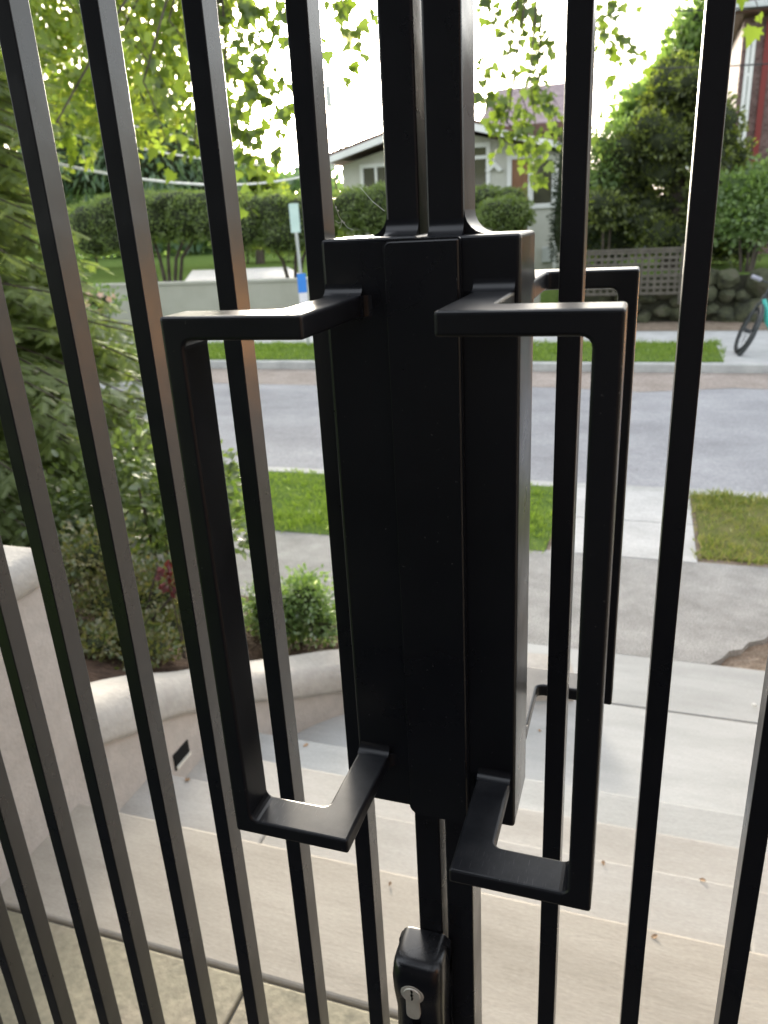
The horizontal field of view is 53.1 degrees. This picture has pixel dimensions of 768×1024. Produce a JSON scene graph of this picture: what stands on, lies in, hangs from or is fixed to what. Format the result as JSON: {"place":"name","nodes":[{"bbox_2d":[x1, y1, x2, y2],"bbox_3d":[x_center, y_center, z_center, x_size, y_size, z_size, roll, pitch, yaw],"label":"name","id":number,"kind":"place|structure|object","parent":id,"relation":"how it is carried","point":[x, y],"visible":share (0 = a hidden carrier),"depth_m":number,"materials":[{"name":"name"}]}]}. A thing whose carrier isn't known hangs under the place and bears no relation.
{"place":"outdoors","nodes":[
{"label":"outdoors","id":0,"kind":"place"},
{"bbox_2d":[33,250,307,283],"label":"house terrace","id":1,"kind":"structure","parent":0,"point":[202,261],"depth_m":33.50,"materials":[{"name":"green plant"}]},
{"bbox_2d":[4,58,253,258],"bbox_3d":[-10.907,-12.732,28.419,12.533,7.784,6.605,4,22,18],"label":"fir tree","id":2,"kind":"object","parent":1,"relation":"on","point":[81,186],"visible":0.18,"depth_m":27.10,"materials":[{"name":"green plant"}]},
{"bbox_2d":[67,187,263,281],"bbox_3d":[-5.918,-7.504,21.116,5.994,2.742,2.308,4,22,18],"label":"clipped hedge","id":3,"kind":"object","parent":1,"relation":"on","point":[182,214],"visible":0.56,"depth_m":20.41,"materials":[{"name":"green plant"}]},
{"bbox_2d":[185,267,298,280],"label":"driveway","id":4,"kind":"structure","parent":1,"relation":"on","point":[252,273],"depth_m":25.92,"materials":[{"name":"concrete"}]},
{"bbox_2d":[244,247,266,262],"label":"garden shrub","id":5,"kind":"object","parent":1,"relation":"on","point":[248,253],"visible":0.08,"depth_m":32.89,"materials":[{"name":"green plant"}]},
{"bbox_2d":[234,143,289,263],"bbox_3d":[-5.217,-12.482,31.222,2.958,4.719,2.371,4,22,18],"label":"distant tree","id":6,"kind":"object","parent":1,"relation":"on","point":[260,256],"visible":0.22,"depth_m":30.71,"materials":[{"name":"green plant"}]},
{"bbox_2d":[264,249,292,261],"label":"garden shrub","id":7,"kind":"object","parent":1,"relation":"on","point":[287,256],"visible":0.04,"depth_m":32.55,"materials":[{"name":"green plant"}]},
{"bbox_2d":[238,186,341,277],"bbox_3d":[-2.569,-7.360,20.512,3.092,2.559,1.793,4,22,18],"label":"clipped hedge","id":8,"kind":"object","parent":1,"relation":"on","point":[274,221],"visible":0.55,"depth_m":19.98,"materials":[{"name":"green plant"}]},
{"bbox_2d":[325,74,337,198],"bbox_3d":[-2.443,-16.681,37.544,0.240,8.300,0.374,4,22,18],"label":"utility pole","id":9,"kind":"object","parent":1,"relation":"on","point":[328,95],"visible":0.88,"depth_m":36.40,"materials":[{"name":"grey wood"}]},
{"bbox_2d":[332,179,386,236],"bbox_3d":[-0.172,-7.174,19.733,2.876,2.513,1.512,4,22,18],"label":"clipped hedge","id":10,"kind":"object","parent":1,"relation":"on","point":[361,212],"visible":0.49,"depth_m":19.22,"materials":[{"name":"green plant"}]},
{"bbox_2d":[329,83,564,268],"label":"grey house","id":11,"kind":"structure","parent":1,"relation":"on","point":[360,162],"depth_m":20.85,"materials":[{"name":"paint"}]},
{"bbox_2d":[59,163,332,185],"bbox_3d":[-3.676,-7.100,16.020,0.047,0.567,12.234,6,23,21],"label":"overhead cable","id":12,"kind":"object","parent":11,"relation":"attached to","point":[143,179],"visible":0.57,"depth_m":15.00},
{"bbox_2d":[359,163,384,190],"bbox_3d":[-0.206,-9.337,21.707,0.958,0.909,0.090,4,22,18],"label":"window","id":13,"kind":"structure","parent":11,"relation":"in","point":[369,173],"depth_m":21.66,"materials":[{"name":"white glass"}]},
{"bbox_2d":[475,142,489,187],"bbox_3d":[2.351,-9.143,20.886,1.083,1.555,0.090,4,22,18],"label":"window","id":14,"kind":"structure","parent":11,"relation":"in","point":[482,150],"depth_m":20.69,"materials":[{"name":"white glass"}]},
{"bbox_2d":[512,159,527,229],"bbox_3d":[3.683,-7.994,20.890,0.437,2.904,0.053,4,22,18],"label":"door","id":15,"kind":"structure","parent":11,"relation":"in","point":[518,180],"depth_m":20.50,"materials":[{"name":"brown wood"}]},
{"bbox_2d":[528,154,556,208],"bbox_3d":[4.208,-8.752,20.390,0.726,1.295,0.090,4,22,18],"label":"window","id":16,"kind":"structure","parent":11,"relation":"in","point":[540,199],"depth_m":20.47,"materials":[{"name":"white glass"}]},
{"bbox_2d":[475,182,528,230],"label":"clipped hedge","id":17,"kind":"object","parent":1,"relation":"on","point":[482,192],"visible":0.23,"depth_m":18.64,"materials":[{"name":"green plant"}]},
{"bbox_2d":[476,192,536,230],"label":"clipped hedge","id":18,"kind":"object","parent":1,"relation":"on","point":[506,213],"visible":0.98,"depth_m":17.62,"materials":[{"name":"green plant"}]},
{"bbox_2d":[29,547,338,682],"bbox_3d":[-2.135,0.182,3.285,4.950,1.723,2.720,4,22,18],"label":"soil bed","id":19,"kind":"object","parent":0,"point":[97,670],"visible":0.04,"depth_m":3.55,"materials":[{"name":"brown soil"}]},
{"bbox_2d":[0,29,168,579],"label":"hemlock tree","id":20,"kind":"object","parent":19,"relation":"on","point":[34,327],"visible":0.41,"depth_m":4.52,"materials":[{"name":"green plant"}]},
{"bbox_2d":[57,512,185,670],"bbox_3d":[-1.160,0.349,3.509,0.838,0.712,0.955,4,22,18],"label":"azalea","id":21,"kind":"object","parent":19,"relation":"on","point":[156,604],"visible":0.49,"depth_m":3.42,"materials":[{"name":"green plant"}]},
{"bbox_2d":[7,410,250,582],"bbox_3d":[-1.228,-0.016,3.990,1.216,0.907,0.968,4,22,18],"label":"rhododendron","id":22,"kind":"object","parent":19,"relation":"on","point":[125,474],"visible":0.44,"depth_m":3.90,"materials":[{"name":"green plant"}]},
{"bbox_2d":[154,560,186,658],"bbox_3d":[-0.879,0.414,3.270,0.135,0.478,0.152,-3,21,1],"label":"dwarf rose","id":23,"kind":"object","parent":19,"relation":"on","point":[163,587],"visible":0.62,"depth_m":3.21,"materials":[{"name":"green plant"}]},
{"bbox_2d":[241,563,337,652],"bbox_3d":[-0.489,0.502,3.935,0.638,0.527,0.438,4,22,18],"label":"box shrub","id":24,"kind":"object","parent":19,"relation":"on","point":[306,606],"visible":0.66,"depth_m":3.87,"materials":[{"name":"green plant"}]},
{"bbox_2d":[7,909,397,1023],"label":"landing bed","id":25,"kind":"object","parent":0,"point":[221,970],"depth_m":1.64,"materials":[{"name":"concrete"}]},
{"bbox_2d":[0,545,90,885],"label":"gate pier","id":26,"kind":"structure","parent":25,"relation":"on","point":[31,606],"depth_m":1.98,"materials":[{"name":"paint"}]},
{"bbox_2d":[0,910,397,1023],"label":"landing flagstones","id":27,"kind":"object","parent":25,"relation":"on","point":[286,1006],"visible":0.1,"depth_m":1.62,"materials":[{"name":"beige stone"}]},
{"bbox_2d":[0,0,453,1023],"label":"gate leaf","id":28,"kind":"object","parent":27,"relation":"on","point":[340,316],"visible":0.97,"depth_m":0.48,"materials":[{"name":"black paint"}]},
{"bbox_2d":[333,187,382,229],"bbox_3d":[-0.015,-0.164,0.416,0.020,0.022,0.034,-11,22,-20],"label":"cobweb","id":29,"kind":"object","parent":28,"relation":"on","point":[338,211],"visible":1,"depth_m":0.42,"materials":[{"name":"white fabric"}]},
{"bbox_2d":[382,0,767,1023],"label":"gate leaf","id":30,"kind":"object","parent":27,"relation":"on","point":[468,320],"visible":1,"depth_m":0.42,"materials":[{"name":"black paint"}]},
{"bbox_2d":[0,804,767,1023],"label":"stone step","id":31,"kind":"object","parent":25,"relation":"on","point":[681,979],"visible":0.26,"depth_m":1.72,"materials":[{"name":"stone"}]},
{"bbox_2d":[132,465,552,552],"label":"verge","id":32,"kind":"structure","parent":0,"point":[540,545],"depth_m":6.02,"materials":[{"name":"green plant"}]},
{"bbox_2d":[1,0,764,249],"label":"maple tree","id":33,"kind":"object","parent":32,"relation":"on","point":[251,95],"visible":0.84,"depth_m":5.32,"materials":[{"name":"green plant"}]},
{"bbox_2d":[5,0,694,198],"label":"sky","id":34,"kind":"structure","parent":0,"point":[357,111],"materials":[{"name":"white"}]},
{"bbox_2d":[103,337,726,361],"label":"verge","id":35,"kind":"structure","parent":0,"point":[538,360],"depth_m":11.94,"materials":[{"name":"green plant"}]},
{"bbox_2d":[0,0,271,189],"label":"broadleaf tree","id":36,"kind":"object","parent":35,"relation":"on","point":[55,24],"visible":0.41,"depth_m":11.48,"materials":[{"name":"green plant"}]},
{"bbox_2d":[4,118,333,167],"bbox_3d":[-3.623,-7.481,15.848,0.033,0.503,12.224,5,23,21],"label":"overhead cable","id":37,"kind":"object","parent":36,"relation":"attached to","point":[195,157],"visible":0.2,"depth_m":15.27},
{"bbox_2d":[49,104,335,164],"bbox_3d":[-3.561,-7.697,15.739,0.027,0.679,12.220,5,22,21],"label":"overhead cable","id":38,"kind":"object","parent":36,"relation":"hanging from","point":[233,148],"visible":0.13,"depth_m":17.35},
{"bbox_2d":[96,330,767,362],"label":"sidewalk","id":39,"kind":"structure","parent":0,"point":[756,351],"depth_m":12.42,"materials":[{"name":"concrete"}]},
{"bbox_2d":[84,281,127,334],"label":"flowering shrub","id":40,"kind":"object","parent":39,"relation":"on","point":[99,295],"visible":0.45,"depth_m":16.52,"materials":[{"name":"green plant"}]},
{"bbox_2d":[289,203,309,344],"bbox_3d":[-1.451,-4.053,13.375,0.189,2.441,0.062,-7,21,-10],"label":"street sign","id":41,"kind":"object","parent":39,"relation":"on","point":[295,229],"visible":0.88,"depth_m":13.21,"materials":[{"name":"metal"}]},
{"bbox_2d":[636,321,767,330],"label":"dirt strip","id":42,"kind":"object","parent":39,"relation":"on","point":[673,326],"visible":0.17,"depth_m":13.67,"materials":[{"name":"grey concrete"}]},
{"bbox_2d":[734,274,767,355],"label":"bicycle","id":43,"kind":"object","parent":39,"relation":"on","point":[762,311],"visible":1,"depth_m":10.79,"materials":[{"name":"black rubber"}]},
{"bbox_2d":[100,381,767,492],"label":"road","id":44,"kind":"structure","parent":0,"point":[730,449],"depth_m":8.13,"materials":[{"name":"grey asphalt"}]},
{"bbox_2d":[36,368,767,391],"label":"roadside grit","id":45,"kind":"object","parent":44,"relation":"on","point":[651,381],"visible":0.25,"depth_m":10.43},
{"bbox_2d":[128,527,767,665],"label":"sidewalk","id":46,"kind":"structure","parent":0,"point":[722,615],"depth_m":4.36,"materials":[{"name":"concrete"}]},
{"bbox_2d":[719,642,767,670],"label":"dirt patch","id":47,"kind":"object","parent":46,"relation":"on","point":[754,657],"visible":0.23,"depth_m":3.80,"materials":[{"name":"brown soil"}]},
{"bbox_2d":[297,643,764,815],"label":"path","id":48,"kind":"structure","parent":0,"point":[707,762],"depth_m":3.27,"materials":[{"name":"grey concrete"}]},
{"bbox_2d":[550,487,696,562],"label":"verge walk","id":49,"kind":"structure","parent":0,"point":[642,524],"depth_m":5.35,"materials":[{"name":"concrete"}]},
{"bbox_2d":[540,254,767,302],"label":"terrace","id":50,"kind":"structure","parent":0,"point":[548,296],"depth_m":15.48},
{"bbox_2d":[545,128,591,266],"bbox_3d":[4.120,-7.072,17.133,1.042,3.236,0.854,4,22,18],"label":"yew tree","id":51,"kind":"object","parent":50,"relation":"on","point":[556,221],"visible":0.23,"depth_m":17.18,"materials":[{"name":"green plant"}]},
{"bbox_2d":[559,154,634,267],"bbox_3d":[4.761,-6.423,16.576,2.079,2.488,1.684,4,22,18],"label":"yew tree","id":52,"kind":"object","parent":50,"relation":"on","point":[618,238],"visible":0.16,"depth_m":16.30,"materials":[{"name":"green plant"}]},
{"bbox_2d":[589,111,639,263],"bbox_3d":[4.607,-6.431,15.596,1.427,3.064,1.208,4,22,18],"label":"garden shrub","id":53,"kind":"object","parent":50,"relation":"on","point":[600,174],"visible":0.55,"depth_m":15.25,"materials":[{"name":"plant"}]},
{"bbox_2d":[602,0,704,190],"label":"lime tree","id":54,"kind":"object","parent":50,"relation":"on","point":[688,27],"visible":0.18,"depth_m":27.89,"materials":[{"name":"green plant"}]},
{"bbox_2d":[587,49,767,268],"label":"cypress tree","id":55,"kind":"object","parent":50,"relation":"on","point":[656,144],"visible":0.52,"depth_m":14.92,"materials":[{"name":"green plant"}]},
{"bbox_2d":[713,148,767,271],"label":"young tree","id":56,"kind":"object","parent":50,"relation":"on","point":[743,210],"visible":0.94,"depth_m":13.82,"materials":[{"name":"green plant"}]},
{"bbox_2d":[727,0,767,253],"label":"brick house","id":57,"kind":"structure","parent":50,"relation":"on","point":[748,85],"depth_m":17.46,"materials":[{"name":"red brick"}]},
{"bbox_2d":[738,39,755,147],"bbox_3d":[8.253,-9.487,17.538,0.181,2.390,0.090,4,22,18],"label":"window","id":58,"kind":"structure","parent":57,"relation":"in","point":[750,51],"depth_m":17.41,"materials":[{"name":"white glass"}]},
{"bbox_2d":[546,495,767,567],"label":"verge bedding","id":59,"kind":"object","parent":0,"point":[697,543],"visible":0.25,"depth_m":4.85,"materials":[{"name":"grey concrete"}]},
{"bbox_2d":[594,63,767,68],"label":"overhead cable","id":60,"kind":"object","parent":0,"point":[671,67],"visible":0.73,"depth_m":13.68,"materials":[{"name":"grey metal"}]},
{"bbox_2d":[611,704,756,724],"bbox_3d":[0.672,0.970,3.421,3.900,0.114,1.240,4,22,18],"label":"path bed","id":61,"kind":"object","parent":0,"point":[687,714],"visible":0.11,"depth_m":3.37,"materials":[{"name":"grey concrete"}]},
{"bbox_2d":[604,5,767,11],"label":"overhead cable","id":62,"kind":"object","parent":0,"point":[692,10],"visible":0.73,"depth_m":13.29,"materials":[{"name":"grey metal"}]},
{"bbox_2d":[689,486,767,564],"bbox_3d":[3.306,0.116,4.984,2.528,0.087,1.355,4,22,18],"label":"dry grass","id":63,"kind":"structure","parent":0,"point":[731,497],"depth_m":5.33,"materials":[{"name":"green plant"}]},
{"label":"ground","id":64,"kind":"structure","parent":0,"visible":0},
{"bbox_2d":[29,144,346,260],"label":"woods","id":65,"kind":"object","parent":64,"relation":"on","point":[206,248],"visible":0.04,"depth_m":45.95,"materials":[{"name":"green plant"}]},
{"bbox_2d":[30,277,539,330],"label":"grey wall","id":66,"kind":"structure","parent":64,"relation":"on","point":[264,294],"depth_m":17.60,"materials":[{"name":"paint"}]},
{"bbox_2d":[90,649,573,811],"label":"stucco wall","id":67,"kind":"structure","parent":64,"relation":"on","point":[317,687],"depth_m":2.66,"materials":[{"name":"beige paint"}]},
{"bbox_2d":[128,359,767,372],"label":"kerb","id":68,"kind":"structure","parent":64,"relation":"on","point":[586,366],"depth_m":10.78,"materials":[{"name":"concrete"}]},
{"bbox_2d":[141,460,767,497],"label":"kerb","id":69,"kind":"structure","parent":64,"relation":"on","point":[550,483],"depth_m":6.13,"materials":[{"name":"concrete"}]},
{"bbox_2d":[585,268,767,322],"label":"boulder wall","id":70,"kind":"structure","parent":64,"relation":"on","point":[734,295],"depth_m":13.91,"materials":[{"name":"grey boulder stone"}]},
{"bbox_2d":[585,243,684,303],"bbox_3d":[4.345,-4.326,14.091,2.198,1.040,0.090,4,22,18],"label":"lattice fence","id":71,"kind":"object","parent":70,"relation":"on","point":[662,263],"visible":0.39,"depth_m":13.91,"materials":[{"name":"grey wood"}]},
{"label":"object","id":72,"kind":"structure","parent":0,"visible":0},
{"bbox_2d":[186,756,767,892],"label":"stone step","id":73,"kind":"object","parent":72,"relation":"on","point":[697,859],"visible":0.02,"depth_m":2.34,"materials":[{"name":"stone"}]},
{"bbox_2d":[119,775,767,954],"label":"stone step","id":74,"kind":"object","parent":73,"relation":"on","point":[691,908],"visible":0.05,"depth_m":2.00,"materials":[{"name":"stone"}]},
{"bbox_2d":[259,733,767,852],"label":"stone step","id":75,"kind":"object","parent":72,"relation":"on","point":[705,825],"visible":0.06,"depth_m":2.65,"materials":[{"name":"grey stone"}]}
]}

